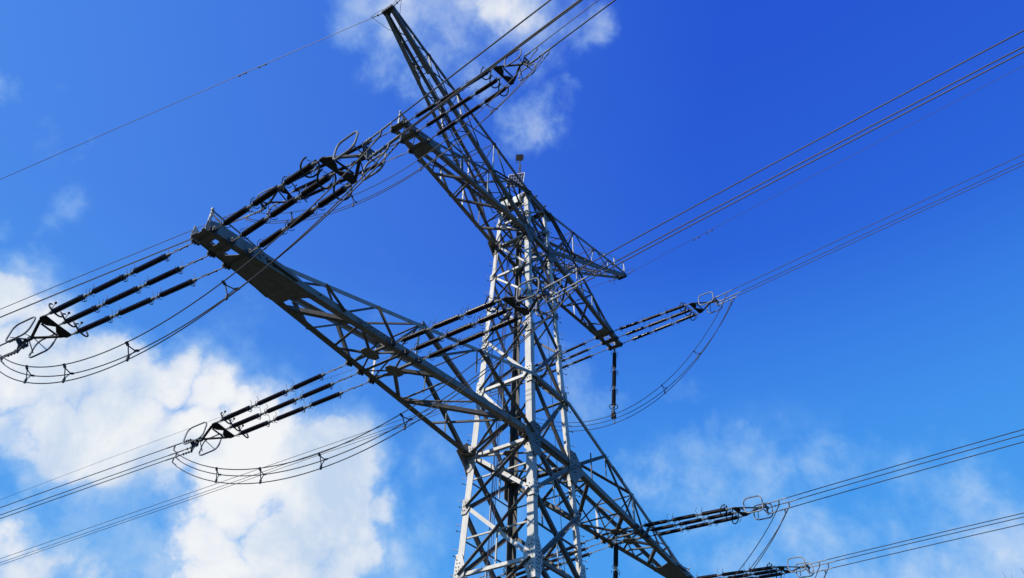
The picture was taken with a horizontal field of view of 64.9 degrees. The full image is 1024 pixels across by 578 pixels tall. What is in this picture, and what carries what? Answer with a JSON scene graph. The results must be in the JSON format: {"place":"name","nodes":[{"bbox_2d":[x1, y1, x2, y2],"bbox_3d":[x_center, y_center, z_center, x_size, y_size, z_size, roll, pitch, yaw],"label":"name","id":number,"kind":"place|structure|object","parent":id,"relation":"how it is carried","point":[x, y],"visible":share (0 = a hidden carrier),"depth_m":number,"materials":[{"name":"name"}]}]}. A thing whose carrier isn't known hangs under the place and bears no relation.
{"place":"outdoors","nodes":[
{"label":"outdoors","id":0,"kind":"place"},
{"bbox_2d":[0,0,1023,577],"label":"sky","id":1,"kind":"structure","parent":0,"point":[901,343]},
{"bbox_2d":[493,48,535,84],"bbox_3d":[0.115,-8.486,31.076,1.407,0.840,1.060,-30,-49,31],"label":"yoke assembly","id":2,"kind":"object","parent":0,"point":[499,70],"visible":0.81,"depth_m":31.14,"materials":[{"name":"metal"}]},
{"bbox_2d":[524,0,598,56],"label":"conductor wire","id":3,"kind":"object","parent":2,"relation":"attached to","point":[526,54],"visible":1,"depth_m":29.78,"materials":[{"name":"metal"}]},
{"bbox_2d":[249,46,537,213],"bbox_3d":[-5.284,-5.417,32.496,14.907,2.883,0.545,-21,-45,24],"label":"jumper cable","id":4,"kind":"object","parent":3,"relation":"attached to","point":[435,147],"visible":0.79,"depth_m":30.82,"materials":[{"name":"metal"}]},
{"bbox_2d":[528,0,614,64],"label":"conductor wire","id":5,"kind":"object","parent":2,"relation":"attached to","point":[566,36],"visible":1,"depth_m":29.59,"materials":[{"name":"metal"}]},
{"bbox_2d":[245,54,542,223],"bbox_3d":[-5.195,-5.029,32.365,15.173,2.940,0.545,-21,-45,24],"label":"jumper cable","id":6,"kind":"object","parent":5,"relation":"attached to","point":[433,160],"visible":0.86,"depth_m":30.71,"materials":[{"name":"metal"}]},
{"bbox_2d":[531,0,615,63],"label":"conductor wire","id":7,"kind":"object","parent":2,"relation":"attached to","point":[573,31],"visible":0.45,"depth_m":29.76,"materials":[{"name":"metal"}]},
{"bbox_2d":[247,50,549,220],"bbox_3d":[-5.100,-5.215,32.714,15.538,2.902,0.545,-21,-45,24],"label":"jumper cable","id":8,"kind":"object","parent":7,"relation":"attached to","point":[433,159],"visible":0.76,"depth_m":31.32,"materials":[{"name":"metal"}]},
{"bbox_2d":[777,556,813,577],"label":"yoke assembly","id":9,"kind":"object","parent":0,"point":[796,567],"visible":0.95,"depth_m":38.53,"materials":[{"name":"metal"}]},
{"bbox_2d":[806,513,1023,564],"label":"conductor wire","id":10,"kind":"object","parent":9,"relation":"attached to","point":[912,539],"visible":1,"depth_m":35.57,"materials":[{"name":"metal"}]},
{"bbox_2d":[810,517,1022,567],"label":"conductor wire","id":11,"kind":"object","parent":9,"relation":"attached to","point":[915,542],"visible":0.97,"depth_m":35.82,"materials":[{"name":"metal"}]},
{"bbox_2d":[810,523,1023,573],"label":"conductor wire","id":12,"kind":"object","parent":9,"relation":"attached to","point":[915,548],"visible":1,"depth_m":35.46,"materials":[{"name":"metal"}]},
{"bbox_3d":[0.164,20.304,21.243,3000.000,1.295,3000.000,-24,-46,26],"label":"ground","id":13,"kind":"structure","parent":0,"visible":0},
{"bbox_2d":[190,4,694,577],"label":"lattice pylon","id":14,"kind":"object","parent":13,"relation":"on","point":[276,282],"visible":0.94,"depth_m":33.09,"materials":[{"name":"metal"}]},
{"bbox_2d":[44,243,192,317],"bbox_3d":[-11.343,-0.307,23.233,5.314,0.627,0.526,-24,-45,10],"label":"insulator string","id":15,"kind":"object","parent":14,"relation":"attached to","point":[108,284],"visible":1,"depth_m":23.20,"materials":[{"name":"brown ceramic"}]},
{"bbox_2d":[58,255,209,327],"bbox_3d":[-11.102,0.014,23.603,5.387,0.627,0.526,-23,-45,9],"label":"insulator string","id":16,"kind":"object","parent":14,"relation":"attached to","point":[122,295],"visible":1,"depth_m":23.57,"materials":[{"name":"brown ceramic"}]},
{"bbox_2d":[5,315,70,357],"bbox_3d":[-14.138,1.412,24.037,1.392,0.884,1.060,-14,-43,17],"label":"yoke assembly","id":17,"kind":"object","parent":16,"relation":"attached to","point":[61,332],"visible":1,"depth_m":24.07,"materials":[{"name":"metal"}]},
{"bbox_2d":[70,267,224,336],"bbox_3d":[-10.860,0.334,23.973,5.462,0.627,0.526,-22,-45,8],"label":"insulator string","id":18,"kind":"object","parent":14,"relation":"attached to","point":[133,307],"visible":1,"depth_m":23.94,"materials":[{"name":"brown ceramic"}]},
{"bbox_2d":[0,9,396,179],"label":"earth wire","id":19,"kind":"object","parent":14,"relation":"attached to","point":[211,87],"visible":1,"depth_m":39.52,"materials":[{"name":"metal"}]},
{"bbox_2d":[213,157,319,231],"bbox_3d":[-6.482,-2.397,20.969,5.019,0.628,0.526,-22,-45,37],"label":"insulator string","id":20,"kind":"object","parent":14,"relation":"attached to","point":[295,176],"visible":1,"depth_m":20.54,"materials":[{"name":"brown ceramic"}]},
{"bbox_2d":[216,365,344,423],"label":"insulator string","id":21,"kind":"object","parent":14,"relation":"attached to","point":[271,397],"visible":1,"depth_m":27.82,"materials":[{"name":"brown ceramic"}]},
{"bbox_2d":[231,168,336,242],"bbox_3d":[-6.125,-2.124,21.281,5.047,0.627,0.526,-23,-45,38],"label":"insulator string","id":22,"kind":"object","parent":14,"relation":"attached to","point":[316,185],"visible":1,"depth_m":20.86,"materials":[{"name":"brown ceramic"}]},
{"bbox_2d":[319,131,386,183],"bbox_3d":[-3.812,-3.030,19.274,1.404,0.848,1.060,-30,-49,31],"label":"yoke assembly","id":23,"kind":"object","parent":22,"relation":"attached to","point":[331,162],"visible":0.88,"depth_m":19.30,"materials":[{"name":"metal"}]},
{"bbox_2d":[363,0,550,144],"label":"conductor wire","id":24,"kind":"object","parent":23,"relation":"attached to","point":[444,81],"visible":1,"depth_m":17.11,"materials":[{"name":"metal"}]},
{"bbox_2d":[0,130,381,367],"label":"jumper cable","id":25,"kind":"object","parent":24,"relation":"attached to","point":[378,137],"visible":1,"depth_m":18.60,"materials":[{"name":"metal"}]},
{"bbox_2d":[23,365,33,383],"bbox_3d":[-13.387,2.405,22.259,0.087,0.470,0.496,-1,-41,2],"label":"bundle spacer","id":26,"kind":"object","parent":25,"relation":"attached to","point":[27,370],"visible":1,"depth_m":22.22,"materials":[{"name":"metal"}]},
{"bbox_2d":[62,363,73,382],"bbox_3d":[-11.612,2.232,20.966,0.074,0.481,0.454,-8,-41,11],"label":"bundle spacer","id":27,"kind":"object","parent":25,"relation":"attached to","point":[65,369],"visible":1,"depth_m":20.96,"materials":[{"name":"metal"}]},
{"bbox_2d":[125,341,138,361],"bbox_3d":[-9.336,1.558,19.672,0.052,0.481,0.426,-20,-45,23],"label":"bundle spacer","id":28,"kind":"object","parent":25,"relation":"attached to","point":[128,347],"visible":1,"depth_m":19.68,"materials":[{"name":"metal"}]},
{"bbox_2d":[221,280,239,299],"bbox_3d":[-6.561,0.058,18.634,0.455,0.478,0.075,28,-47,-28],"label":"bundle spacer","id":29,"kind":"object","parent":25,"relation":"attached to","point":[224,283],"visible":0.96,"depth_m":18.64,"materials":[{"name":"metal"}]},
{"bbox_2d":[368,0,579,159],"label":"conductor wire","id":30,"kind":"object","parent":23,"relation":"attached to","point":[493,64],"visible":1,"depth_m":16.80,"materials":[{"name":"metal"}]},
{"bbox_2d":[0,143,389,383],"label":"jumper cable","id":31,"kind":"object","parent":30,"relation":"attached to","point":[387,149],"visible":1,"depth_m":18.42,"materials":[{"name":"metal"}]},
{"bbox_2d":[377,0,582,154],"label":"conductor wire","id":32,"kind":"object","parent":23,"relation":"attached to","point":[482,74],"visible":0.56,"depth_m":17.10,"materials":[{"name":"metal"}]},
{"bbox_2d":[0,135,402,376],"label":"jumper cable","id":33,"kind":"object","parent":32,"relation":"attached to","point":[394,147],"visible":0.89,"depth_m":18.97,"materials":[{"name":"metal"}]},
{"bbox_2d":[225,373,358,431],"bbox_3d":[-7.729,3.901,28.224,5.486,0.627,0.526,-23,-45,9],"label":"insulator string","id":34,"kind":"object","parent":14,"relation":"attached to","point":[281,405],"visible":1,"depth_m":28.20,"materials":[{"name":"brown ceramic"}]},
{"bbox_2d":[183,422,234,455],"bbox_3d":[-10.809,5.316,28.687,1.394,0.881,1.060,-15,-43,17],"label":"yoke assembly","id":35,"kind":"object","parent":34,"relation":"attached to","point":[226,434],"visible":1,"depth_m":28.72,"materials":[{"name":"metal"}]},
{"bbox_2d":[0,451,189,518],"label":"conductor wire","id":36,"kind":"object","parent":35,"relation":"attached to","point":[188,452],"visible":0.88,"depth_m":29.43,"materials":[{"name":"metal"}]},
{"bbox_2d":[0,439,189,507],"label":"conductor wire","id":37,"kind":"object","parent":35,"relation":"attached to","point":[188,440],"visible":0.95,"depth_m":29.47,"materials":[{"name":"metal"}]},
{"bbox_2d":[0,446,190,514],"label":"conductor wire","id":38,"kind":"object","parent":35,"relation":"attached to","point":[101,479],"visible":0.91,"depth_m":29.88,"materials":[{"name":"metal"}]},
{"bbox_2d":[248,181,352,254],"bbox_3d":[-5.767,-1.852,21.593,5.077,0.627,0.526,-24,-46,38],"label":"insulator string","id":39,"kind":"object","parent":14,"relation":"attached to","point":[331,197],"visible":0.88,"depth_m":21.11,"materials":[{"name":"brown ceramic"}]},
{"bbox_2d":[233,382,368,437],"bbox_3d":[-7.482,4.228,28.600,5.562,0.627,0.526,-22,-45,9],"label":"insulator string","id":40,"kind":"object","parent":14,"relation":"attached to","point":[291,413],"visible":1,"depth_m":28.57,"materials":[{"name":"brown ceramic"}]},
{"bbox_2d":[3,278,614,498],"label":"earth wire","id":41,"kind":"object","parent":14,"relation":"attached to","point":[288,392],"visible":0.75,"depth_m":56.38,"materials":[{"name":"metal"}]},
{"bbox_2d":[286,131,391,185],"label":"insulator string","id":42,"kind":"object","parent":14,"relation":"attached to","point":[354,149],"visible":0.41,"depth_m":34.76,"materials":[{"name":"brown ceramic"}]},
{"bbox_2d":[289,142,397,193],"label":"insulator string","id":43,"kind":"object","parent":14,"relation":"attached to","point":[315,180],"visible":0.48,"depth_m":35.37,"materials":[{"name":"brown ceramic"}]},
{"bbox_2d":[257,186,292,215],"bbox_3d":[-10.477,-3.901,35.658,1.388,0.895,1.060,-14,-43,17],"label":"yoke assembly","id":44,"kind":"object","parent":43,"relation":"attached to","point":[284,191],"visible":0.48,"depth_m":35.70,"materials":[{"name":"metal"}]},
{"bbox_2d":[0,213,233,309],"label":"conductor wire","id":45,"kind":"object","parent":44,"relation":"attached to","point":[110,263],"visible":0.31,"depth_m":37.19,"materials":[{"name":"metal"}]},
{"bbox_2d":[0,211,260,317],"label":"conductor wire","id":46,"kind":"object","parent":44,"relation":"attached to","point":[122,267],"visible":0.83,"depth_m":37.03,"materials":[{"name":"metal"}]},
{"bbox_2d":[1,209,263,316],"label":"conductor wire","id":47,"kind":"object","parent":44,"relation":"attached to","point":[118,268],"visible":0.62,"depth_m":37.50,"materials":[{"name":"metal"}]},
{"bbox_2d":[299,152,407,202],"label":"insulator string","id":48,"kind":"object","parent":14,"relation":"attached to","point":[342,180],"visible":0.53,"depth_m":35.67,"materials":[{"name":"brown ceramic"}]},
{"bbox_2d":[393,295,502,344],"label":"insulator string","id":49,"kind":"object","parent":14,"relation":"attached to","point":[486,305],"visible":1,"depth_m":24.74,"materials":[{"name":"brown ceramic"}]},
{"bbox_2d":[407,67,493,121],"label":"insulator string","id":50,"kind":"object","parent":14,"relation":"attached to","point":[428,108],"visible":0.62,"depth_m":32.76,"materials":[{"name":"brown ceramic"}]},
{"bbox_2d":[405,304,513,353],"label":"insulator string","id":51,"kind":"object","parent":14,"relation":"attached to","point":[506,309],"visible":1,"depth_m":25.07,"materials":[{"name":"brown ceramic"}]},
{"bbox_2d":[502,277,558,315],"bbox_3d":[0.546,0.361,23.505,1.408,0.836,1.060,-30,-49,31],"label":"yoke assembly","id":52,"kind":"object","parent":51,"relation":"attached to","point":[525,310],"visible":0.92,"depth_m":23.49,"materials":[{"name":"metal"}]},
{"bbox_2d":[543,30,1023,289],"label":"conductor wire","id":53,"kind":"object","parent":52,"relation":"attached to","point":[546,287],"visible":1,"depth_m":18.94,"materials":[{"name":"metal"}]},
{"bbox_2d":[173,279,561,469],"bbox_3d":[-5.400,3.615,24.892,15.933,3.218,0.196,-22,-46,24],"label":"jumper cable","id":54,"kind":"object","parent":53,"relation":"attached to","point":[390,419],"visible":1,"depth_m":23.04,"materials":[{"name":"metal"}]},
{"bbox_2d":[215,467,220,482],"bbox_3d":[-9.705,6.163,26.516,0.085,0.470,0.490,-2,-41,3],"label":"bundle spacer","id":55,"kind":"object","parent":54,"relation":"attached to","point":[216,469],"visible":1,"depth_m":26.48,"materials":[{"name":"metal"}]},
{"bbox_2d":[259,467,265,483],"bbox_3d":[-7.823,5.855,25.144,0.072,0.479,0.450,-10,-42,12],"label":"bundle spacer","id":56,"kind":"object","parent":54,"relation":"attached to","point":[260,470],"visible":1,"depth_m":25.12,"materials":[{"name":"metal"}]},
{"bbox_2d":[318,452,327,469],"bbox_3d":[-5.652,5.141,23.922,0.053,0.478,0.428,-20,-45,23],"label":"bundle spacer","id":57,"kind":"object","parent":54,"relation":"attached to","point":[319,455],"visible":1,"depth_m":23.92,"materials":[{"name":"metal"}]},
{"bbox_2d":[400,413,411,429],"bbox_3d":[-3.042,3.795,22.936,0.450,0.476,0.072,31,-49,-30],"label":"bundle spacer","id":58,"kind":"object","parent":54,"relation":"attached to","point":[403,417],"visible":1,"depth_m":22.94,"materials":[{"name":"metal"}]},
{"bbox_2d":[548,51,1023,301],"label":"conductor wire","id":59,"kind":"object","parent":52,"relation":"attached to","point":[556,297],"visible":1,"depth_m":18.93,"materials":[{"name":"metal"}]},
{"bbox_2d":[172,291,568,483],"bbox_3d":[-5.309,4.002,24.761,16.197,3.274,0.196,-22,-46,24],"label":"jumper cable","id":60,"kind":"object","parent":59,"relation":"attached to","point":[400,430],"visible":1,"depth_m":22.86,"materials":[{"name":"metal"}]},
{"bbox_2d":[552,46,1023,295],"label":"conductor wire","id":61,"kind":"object","parent":52,"relation":"attached to","point":[582,279],"visible":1,"depth_m":19.26,"materials":[{"name":"metal"}]},
{"bbox_2d":[175,283,576,475],"bbox_3d":[-5.212,3.817,25.110,16.559,3.235,0.196,-22,-46,24],"label":"jumper cable","id":62,"kind":"object","parent":61,"relation":"attached to","point":[389,430],"visible":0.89,"depth_m":23.37,"materials":[{"name":"metal"}]},
{"bbox_2d":[418,75,501,131],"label":"insulator string","id":63,"kind":"object","parent":14,"relation":"attached to","point":[464,101],"visible":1,"depth_m":32.71,"materials":[{"name":"brown ceramic"}]},
{"bbox_2d":[427,83,510,141],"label":"insulator string","id":64,"kind":"object","parent":14,"relation":"attached to","point":[465,115],"visible":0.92,"depth_m":33.09,"materials":[{"name":"brown ceramic"}]},
{"bbox_2d":[418,312,524,361],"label":"insulator string","id":65,"kind":"object","parent":14,"relation":"attached to","point":[510,321],"visible":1,"depth_m":25.41,"materials":[{"name":"brown ceramic"}]},
{"bbox_2d":[498,196,512,211],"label":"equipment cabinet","id":66,"kind":"object","parent":14,"relation":"attached to","point":[506,201],"visible":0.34,"depth_m":41.44,"materials":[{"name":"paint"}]},
{"bbox_2d":[513,194,523,209],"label":"equipment cabinet","id":67,"kind":"object","parent":14,"relation":"attached to","point":[521,200],"visible":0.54,"depth_m":41.05,"materials":[{"name":"metal"}]},
{"bbox_2d":[516,154,523,202],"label":"floodlight mast","id":68,"kind":"object","parent":14,"relation":"attached to","point":[519,157],"visible":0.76,"depth_m":44.19,"materials":[{"name":"grey metal"}]},
{"bbox_2d":[506,172,524,194],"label":"solar panel","id":69,"kind":"object","parent":68,"relation":"attached to","point":[515,178],"visible":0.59,"depth_m":42.77,"materials":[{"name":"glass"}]},
{"bbox_2d":[499,538,594,576],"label":"insulator string","id":70,"kind":"object","parent":14,"relation":"attached to","point":[552,554],"visible":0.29,"depth_m":38.12,"materials":[{"name":"brown ceramic"}]},
{"bbox_2d":[520,339,593,373],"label":"insulator string","id":71,"kind":"object","parent":14,"relation":"attached to","point":[570,349],"visible":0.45,"depth_m":45.55,"materials":[{"name":"brown ceramic"}]},
{"bbox_2d":[516,543,599,576],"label":"insulator string","id":72,"kind":"object","parent":14,"relation":"attached to","point":[552,560],"visible":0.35,"depth_m":38.48,"materials":[{"name":"brown ceramic"}]},
{"bbox_2d":[518,547,607,577],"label":"insulator string","id":73,"kind":"object","parent":14,"relation":"attached to","point":[572,559],"visible":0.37,"depth_m":38.80,"materials":[{"name":"brown ceramic"}]},
{"bbox_2d":[523,349,606,383],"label":"insulator string","id":74,"kind":"object","parent":14,"relation":"attached to","point":[574,362],"visible":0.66,"depth_m":46.35,"materials":[{"name":"brown ceramic"}]},
{"bbox_2d":[537,344,600,372],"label":"insulator string","id":75,"kind":"object","parent":14,"relation":"attached to","point":[571,356],"visible":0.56,"depth_m":45.96,"materials":[{"name":"brown ceramic"}]},
{"bbox_2d":[609,347,617,418],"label":"insulator string","id":76,"kind":"object","parent":14,"relation":"hanging from","point":[614,392],"visible":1,"depth_m":43.69,"materials":[{"name":"brown ceramic"}]},
{"bbox_2d":[611,533,620,577],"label":"insulator string","id":77,"kind":"object","parent":14,"relation":"hanging from","point":[615,563],"visible":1,"depth_m":36.34,"materials":[{"name":"brown ceramic"}]},
{"bbox_2d":[613,302,688,331],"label":"insulator string","id":78,"kind":"object","parent":14,"relation":"attached to","point":[680,306],"visible":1,"depth_m":43.32,"materials":[{"name":"brown ceramic"}]},
{"bbox_2d":[618,307,693,337],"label":"insulator string","id":79,"kind":"object","parent":14,"relation":"attached to","point":[660,321],"visible":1,"depth_m":43.66,"materials":[{"name":"brown ceramic"}]},
{"bbox_2d":[689,292,722,312],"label":"yoke assembly","id":80,"kind":"object","parent":79,"relation":"attached to","point":[694,305],"visible":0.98,"depth_m":42.05,"materials":[{"name":"metal"}]},
{"bbox_2d":[715,154,1023,297],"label":"conductor wire","id":81,"kind":"object","parent":80,"relation":"attached to","point":[867,226],"visible":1,"depth_m":37.32,"materials":[{"name":"metal"}]},
{"bbox_2d":[487,293,726,422],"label":"jumper cable","id":82,"kind":"object","parent":81,"relation":"attached to","point":[648,395],"visible":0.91,"depth_m":41.28,"materials":[{"name":"metal"}]},
{"bbox_2d":[719,165,1022,304],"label":"conductor wire","id":83,"kind":"object","parent":80,"relation":"attached to","point":[873,233],"visible":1,"depth_m":37.17,"materials":[{"name":"metal"}]},
{"bbox_2d":[522,299,731,430],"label":"jumper cable","id":84,"kind":"object","parent":83,"relation":"attached to","point":[666,391],"visible":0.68,"depth_m":40.97,"materials":[{"name":"metal"}]},
{"bbox_2d":[719,161,1023,301],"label":"conductor wire","id":85,"kind":"object","parent":80,"relation":"attached to","point":[872,230],"visible":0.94,"depth_m":37.46,"materials":[{"name":"metal"}]},
{"bbox_2d":[537,295,734,426],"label":"jumper cable","id":86,"kind":"object","parent":85,"relation":"attached to","point":[663,390],"visible":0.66,"depth_m":41.36,"materials":[{"name":"metal"}]},
{"bbox_2d":[622,311,699,343],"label":"insulator string","id":87,"kind":"object","parent":14,"relation":"attached to","point":[690,316],"visible":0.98,"depth_m":44.00,"materials":[{"name":"brown ceramic"}]},
{"bbox_2d":[638,504,732,528],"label":"insulator string","id":88,"kind":"object","parent":14,"relation":"attached to","point":[714,511],"visible":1,"depth_m":35.37,"materials":[{"name":"brown ceramic"}]},
{"bbox_2d":[644,509,738,531],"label":"insulator string","id":89,"kind":"object","parent":14,"relation":"attached to","point":[697,520],"visible":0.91,"depth_m":35.71,"materials":[{"name":"brown ceramic"}]},
{"bbox_2d":[732,495,772,519],"bbox_3d":[10.204,9.375,34.155,1.412,0.816,1.060,-29,-49,30],"label":"yoke assembly","id":90,"kind":"object","parent":89,"relation":"attached to","point":[745,513],"visible":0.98,"depth_m":34.05,"materials":[{"name":"metal"}]},
{"bbox_2d":[764,429,1023,504],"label":"conductor wire","id":91,"kind":"object","parent":90,"relation":"attached to","point":[892,466],"visible":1,"depth_m":30.88,"materials":[{"name":"metal"}]},
{"bbox_2d":[732,500,779,577],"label":"jumper cable","id":92,"kind":"object","parent":91,"relation":"attached to","point":[761,538],"visible":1,"depth_m":33.11,"materials":[{"name":"metal"}]},
{"bbox_2d":[768,441,1023,513],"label":"conductor wire","id":93,"kind":"object","parent":90,"relation":"attached to","point":[896,477],"visible":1,"depth_m":30.76,"materials":[{"name":"metal"}]},
{"bbox_2d":[746,509,785,577],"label":"jumper cable","id":94,"kind":"object","parent":93,"relation":"attached to","point":[769,544],"visible":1,"depth_m":32.95,"materials":[{"name":"metal"}]},
{"bbox_2d":[769,434,1023,507],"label":"conductor wire","id":95,"kind":"object","parent":90,"relation":"attached to","point":[896,470],"visible":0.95,"depth_m":31.11,"materials":[{"name":"metal"}]},
{"bbox_2d":[742,502,789,577],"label":"jumper cable","id":96,"kind":"object","parent":95,"relation":"attached to","point":[768,543],"visible":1,"depth_m":33.22,"materials":[{"name":"metal"}]},
{"bbox_2d":[649,513,743,537],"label":"insulator string","id":97,"kind":"object","parent":14,"relation":"attached to","point":[736,517],"visible":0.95,"depth_m":36.06,"materials":[{"name":"brown ceramic"}]},
{"bbox_2d":[695,562,776,577],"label":"insulator string","id":98,"kind":"object","parent":14,"relation":"attached to","point":[766,568],"visible":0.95,"depth_m":39.79,"materials":[{"name":"brown ceramic"}]},
{"bbox_2d":[721,566,781,577],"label":"insulator string","id":99,"kind":"object","parent":14,"relation":"attached to","point":[756,573],"visible":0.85,"depth_m":39.70,"materials":[{"name":"brown ceramic"}]},
{"bbox_2d":[747,569,786,577],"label":"insulator string","id":100,"kind":"object","parent":14,"relation":"attached to","point":[769,575],"visible":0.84,"depth_m":39.80,"materials":[{"name":"brown ceramic"}]},
{"bbox_2d":[625,66,1022,274],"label":"earth wire","id":101,"kind":"object","parent":14,"relation":"attached to","point":[821,171],"visible":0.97,"depth_m":44.52,"materials":[{"name":"metal"}]},
{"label":"yoke assembly","id":102,"kind":"object","parent":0,"visible":0},
{"bbox_2d":[0,397,465,558],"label":"conductor wire","id":103,"kind":"object","parent":102,"relation":"attached to","point":[217,483],"visible":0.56,"depth_m":50.05,"materials":[{"name":"metal"}]},
{"bbox_2d":[0,390,497,562],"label":"conductor wire","id":104,"kind":"object","parent":102,"relation":"attached to","point":[226,484],"visible":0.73,"depth_m":50.42,"materials":[{"name":"metal"}]},
{"bbox_2d":[1,393,497,564],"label":"conductor wire","id":105,"kind":"object","parent":102,"relation":"attached to","point":[231,485],"visible":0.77,"depth_m":49.83,"materials":[{"name":"metal"}]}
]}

